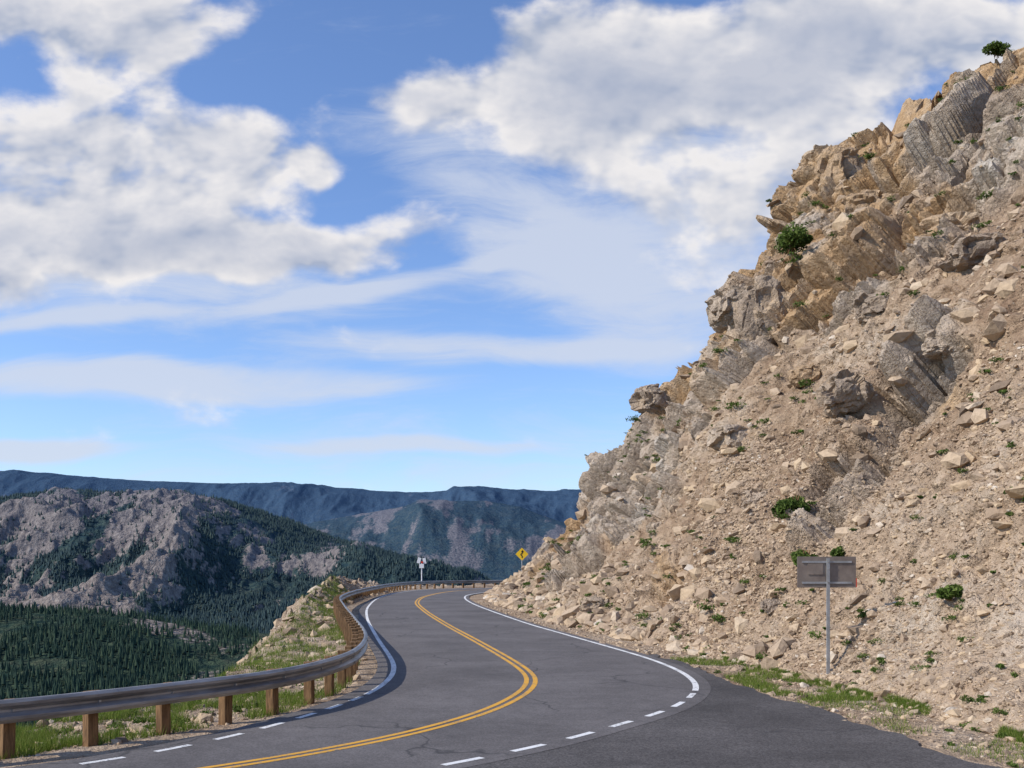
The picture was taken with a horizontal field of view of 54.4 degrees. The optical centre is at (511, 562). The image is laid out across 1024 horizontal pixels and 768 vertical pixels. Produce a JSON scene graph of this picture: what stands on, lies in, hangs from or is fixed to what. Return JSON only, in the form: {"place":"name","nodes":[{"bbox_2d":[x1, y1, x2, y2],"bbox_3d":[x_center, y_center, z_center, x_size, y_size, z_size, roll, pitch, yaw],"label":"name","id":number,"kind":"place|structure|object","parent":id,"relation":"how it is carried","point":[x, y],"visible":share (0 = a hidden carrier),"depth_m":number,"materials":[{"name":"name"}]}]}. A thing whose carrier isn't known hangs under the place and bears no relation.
{"place":"outdoors","nodes":[
{"label":"outdoors","id":0,"kind":"place"},
{"bbox_2d":[0,576,496,767],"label":"embankment","id":1,"kind":"structure","parent":0,"point":[368,668],"depth_m":20.19,"materials":[{"name":"green plant"}]},
{"bbox_2d":[0,575,360,759],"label":"verge grass","id":2,"kind":"structure","parent":1,"relation":"on","point":[24,739],"depth_m":19.47,"materials":[{"name":"green plant"}]},
{"bbox_2d":[0,576,393,760],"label":"embankment rocks","id":3,"kind":"object","parent":1,"relation":"on","point":[208,718],"visible":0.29,"depth_m":30.09,"materials":[{"name":"stone"}]},
{"bbox_2d":[0,580,502,758],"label":"guardrail","id":4,"kind":"object","parent":1,"relation":"on","point":[90,705],"visible":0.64,"depth_m":16.39,"materials":[{"name":"metal"}]},
{"bbox_2d":[417,557,425,580],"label":"marker sign","id":5,"kind":"object","parent":1,"relation":"on","point":[421,565],"visible":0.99,"depth_m":107.41,"materials":[{"name":"white metal"}]},
{"bbox_2d":[0,470,581,724],"bbox_3d":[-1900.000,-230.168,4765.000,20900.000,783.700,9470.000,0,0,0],"label":"mountain terrain","id":6,"kind":"structure","parent":0,"point":[489,532],"depth_m":1916.90,"materials":[{"name":"grey stone"}]},
{"bbox_2d":[0,602,271,728],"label":"pine forest","id":7,"kind":"object","parent":6,"relation":"on","point":[72,679],"visible":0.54,"depth_m":841.99,"materials":[{"name":"green plant"}]},
{"bbox_2d":[0,487,499,632],"bbox_3d":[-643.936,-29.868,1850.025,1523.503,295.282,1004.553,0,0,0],"label":"distant pine forest","id":8,"kind":"object","parent":6,"relation":"on","point":[389,557],"visible":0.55,"depth_m":1793.43,"materials":[{"name":"green plant"}]},
{"bbox_2d":[9,588,710,767],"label":"road","id":9,"kind":"structure","parent":0,"point":[443,673],"depth_m":19.38,"materials":[{"name":"grey asphalt"}]},
{"bbox_2d":[199,590,537,767],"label":"yellow centre line","id":10,"kind":"object","parent":9,"relation":"on","point":[526,682],"visible":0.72,"depth_m":17.46,"materials":[{"name":"paint"}]},
{"bbox_2d":[79,588,698,764],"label":"white edge line","id":11,"kind":"object","parent":9,"relation":"on","point":[393,672],"visible":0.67,"depth_m":21.18,"materials":[{"name":"paint"}]},
{"bbox_2d":[0,0,1023,491],"label":"sky","id":12,"kind":"structure","parent":0,"point":[376,245],"materials":[{"name":"blue"}]},
{"bbox_2d":[465,654,1000,767],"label":"pullout pavement","id":13,"kind":"structure","parent":0,"point":[724,723],"depth_m":14.90,"materials":[{"name":"grey asphalt"}]},
{"bbox_2d":[469,47,1023,767],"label":"rock slope","id":14,"kind":"structure","parent":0,"point":[975,105],"depth_m":37.42,"materials":[{"name":"beige stone"}]},
{"bbox_2d":[32,42,1023,767],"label":"slope plants","id":15,"kind":"object","parent":14,"relation":"on","point":[646,542],"visible":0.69,"depth_m":32.20,"materials":[{"name":"green plant"}]},
{"bbox_2d":[579,595,607,612],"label":"boulder","id":16,"kind":"object","parent":14,"relation":"on","point":[588,604],"visible":0.62,"depth_m":42.27,"materials":[{"name":"beige stone"}]},
{"bbox_2d":[629,383,668,413],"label":"boulder","id":17,"kind":"object","parent":14,"relation":"on","point":[652,397],"visible":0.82,"depth_m":71.28,"materials":[{"name":"grey stone"}]},
{"bbox_2d":[646,521,661,537],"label":"boulder","id":18,"kind":"object","parent":14,"relation":"on","point":[650,526],"visible":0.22,"depth_m":45.13,"materials":[{"name":"beige stone"}]},
{"bbox_2d":[692,341,721,365],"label":"boulder","id":19,"kind":"object","parent":14,"relation":"on","point":[706,351],"visible":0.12,"depth_m":55.47,"materials":[{"name":"beige stone"}]},
{"bbox_2d":[705,295,727,333],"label":"boulder","id":20,"kind":"object","parent":14,"relation":"on","point":[720,326],"visible":0.18,"depth_m":54.93,"materials":[{"name":"grey stone"}]},
{"bbox_2d":[707,424,748,450],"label":"boulder","id":21,"kind":"object","parent":14,"relation":"on","point":[730,435],"visible":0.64,"depth_m":41.11,"materials":[{"name":"grey stone"}]},
{"bbox_2d":[717,284,753,325],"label":"boulder","id":22,"kind":"object","parent":14,"relation":"on","point":[732,296],"visible":0.37,"depth_m":49.05,"materials":[{"name":"grey stone"}]},
{"bbox_2d":[475,600,1023,765],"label":"verge gravel","id":23,"kind":"structure","parent":14,"relation":"on","point":[802,685],"depth_m":20.03,"materials":[{"name":"beige gravel"}]},
{"bbox_2d":[483,50,1023,743],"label":"scree rocks","id":24,"kind":"object","parent":14,"relation":"on","point":[967,414],"visible":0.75,"depth_m":29.12,"materials":[{"name":"stone"}]},
{"bbox_2d":[741,488,767,509],"bbox_3d":[8.868,-2.270,36.051,1.152,0.848,1.376,0,0,13],"label":"boulder","id":25,"kind":"object","parent":14,"relation":"on","point":[752,495],"visible":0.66,"depth_m":35.67,"materials":[{"name":"grey stone"}]},
{"bbox_2d":[733,274,785,342],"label":"boulder","id":26,"kind":"object","parent":14,"relation":"on","point":[766,290],"visible":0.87,"depth_m":46.92,"materials":[{"name":"grey stone"}]},
{"bbox_2d":[758,599,781,613],"bbox_3d":[7.331,1.251,27.827,0.790,0.501,0.755,0,0,0],"label":"boulder","id":27,"kind":"object","parent":14,"relation":"on","point":[768,606],"visible":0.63,"depth_m":27.52,"materials":[{"name":"beige stone"}]},
{"bbox_2d":[771,495,810,519],"bbox_3d":[8.441,-1.658,30.047,1.376,0.862,1.100,0,0,-28],"label":"shrub","id":28,"kind":"object","parent":14,"relation":"on","point":[796,502],"visible":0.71,"depth_m":29.76,"materials":[{"name":"green plant"}]},
{"bbox_2d":[774,222,813,255],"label":"shrub","id":29,"kind":"object","parent":14,"relation":"on","point":[790,240],"visible":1,"depth_m":46.70,"materials":[{"name":"green plant"}]},
{"bbox_2d":[787,363,820,387],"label":"boulder","id":30,"kind":"object","parent":14,"relation":"on","point":[812,372],"visible":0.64,"depth_m":40.30,"materials":[{"name":"beige stone"}]},
{"bbox_2d":[791,548,817,566],"bbox_3d":[7.998,-0.111,27.194,0.699,0.570,0.927,0,0,45],"label":"shrub","id":31,"kind":"object","parent":14,"relation":"on","point":[799,553],"visible":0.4,"depth_m":27.03,"materials":[{"name":"green plant"}]},
{"bbox_2d":[797,557,856,673],"bbox_3d":[7.109,1.380,22.430,1.347,3.040,0.100,0,0,0],"label":"traffic sign","id":32,"kind":"object","parent":14,"relation":"on","point":[827,573],"visible":0.93,"depth_m":22.46,"materials":[{"name":"metal"}]},
{"bbox_2d":[830,546,844,556],"bbox_3d":[8.454,-0.281,25.783,0.440,0.364,0.430,0,0,17],"label":"shrub","id":33,"kind":"object","parent":14,"relation":"on","point":[836,552],"visible":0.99,"depth_m":25.68,"materials":[{"name":"green plant"}]},
{"bbox_2d":[814,145,865,185],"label":"boulder","id":34,"kind":"object","parent":14,"relation":"on","point":[836,163],"visible":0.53,"depth_m":59.21,"materials":[{"name":"beige stone"}]},
{"bbox_2d":[816,369,873,417],"bbox_3d":[11.128,-5.621,33.476,1.864,1.607,1.877,0,0,0],"label":"boulder","id":35,"kind":"object","parent":14,"relation":"on","point":[844,388],"visible":0.95,"depth_m":32.84,"materials":[{"name":"grey stone"}]},
{"bbox_2d":[670,655,1023,767],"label":"roadside grass","id":36,"kind":"structure","parent":14,"relation":"on","point":[830,696],"depth_m":19.82,"materials":[{"name":"green plant"}]},
{"bbox_2d":[841,189,885,213],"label":"boulder","id":37,"kind":"object","parent":14,"relation":"on","point":[851,202],"visible":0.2,"depth_m":50.81,"materials":[{"name":"beige stone"}]},
{"bbox_2d":[852,292,888,323],"bbox_3d":[13.689,-9.600,37.577,1.628,1.133,1.447,0,0,38],"label":"boulder","id":38,"kind":"object","parent":14,"relation":"on","point":[866,306],"visible":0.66,"depth_m":37.19,"materials":[{"name":"grey stone"}]},
{"bbox_2d":[888,450,901,471],"bbox_3d":[11.441,-2.893,28.802,1.050,0.737,0.929,0,0,35],"label":"boulder","id":39,"kind":"object","parent":14,"relation":"on","point":[895,459],"visible":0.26,"depth_m":28.71,"materials":[{"name":"beige stone"}]},
{"bbox_2d":[921,329,955,361],"bbox_3d":[13.515,-6.785,31.067,1.267,0.908,1.398,0,0,40],"label":"boulder","id":40,"kind":"object","parent":14,"relation":"on","point":[933,347],"visible":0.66,"depth_m":30.76,"materials":[{"name":"grey stone"}]},
{"bbox_2d":[918,211,979,234],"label":"boulder","id":41,"kind":"object","parent":14,"relation":"on","point":[963,220],"visible":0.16,"depth_m":40.38,"materials":[{"name":"beige stone"}]},
{"bbox_2d":[935,583,963,600],"bbox_3d":[8.969,0.594,20.466,0.507,0.392,0.704,0,0,0],"label":"shrub","id":42,"kind":"object","parent":14,"relation":"on","point":[948,592],"visible":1,"depth_m":20.30,"materials":[{"name":"green plant"}]},
{"bbox_2d":[938,232,1006,271],"bbox_3d":[16.096,-10.648,34.618,2.276,1.376,1.888,0,0,0],"label":"boulder","id":43,"kind":"object","parent":14,"relation":"on","point":[967,253],"visible":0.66,"depth_m":33.97,"materials":[{"name":"grey stone"}]},
{"bbox_2d":[982,40,1009,58],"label":"shrub","id":44,"kind":"object","parent":14,"relation":"on","point":[994,47],"visible":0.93,"depth_m":53.43,"materials":[{"name":"green plant"}]},
{"label":"gravel shoulder","id":45,"kind":"structure","parent":0,"visible":0},
{"bbox_2d":[516,548,527,570],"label":"warning sign","id":46,"kind":"object","parent":45,"relation":"on","point":[521,553],"visible":0.71,"depth_m":92.00,"materials":[{"name":"yellow metal"}]}
]}

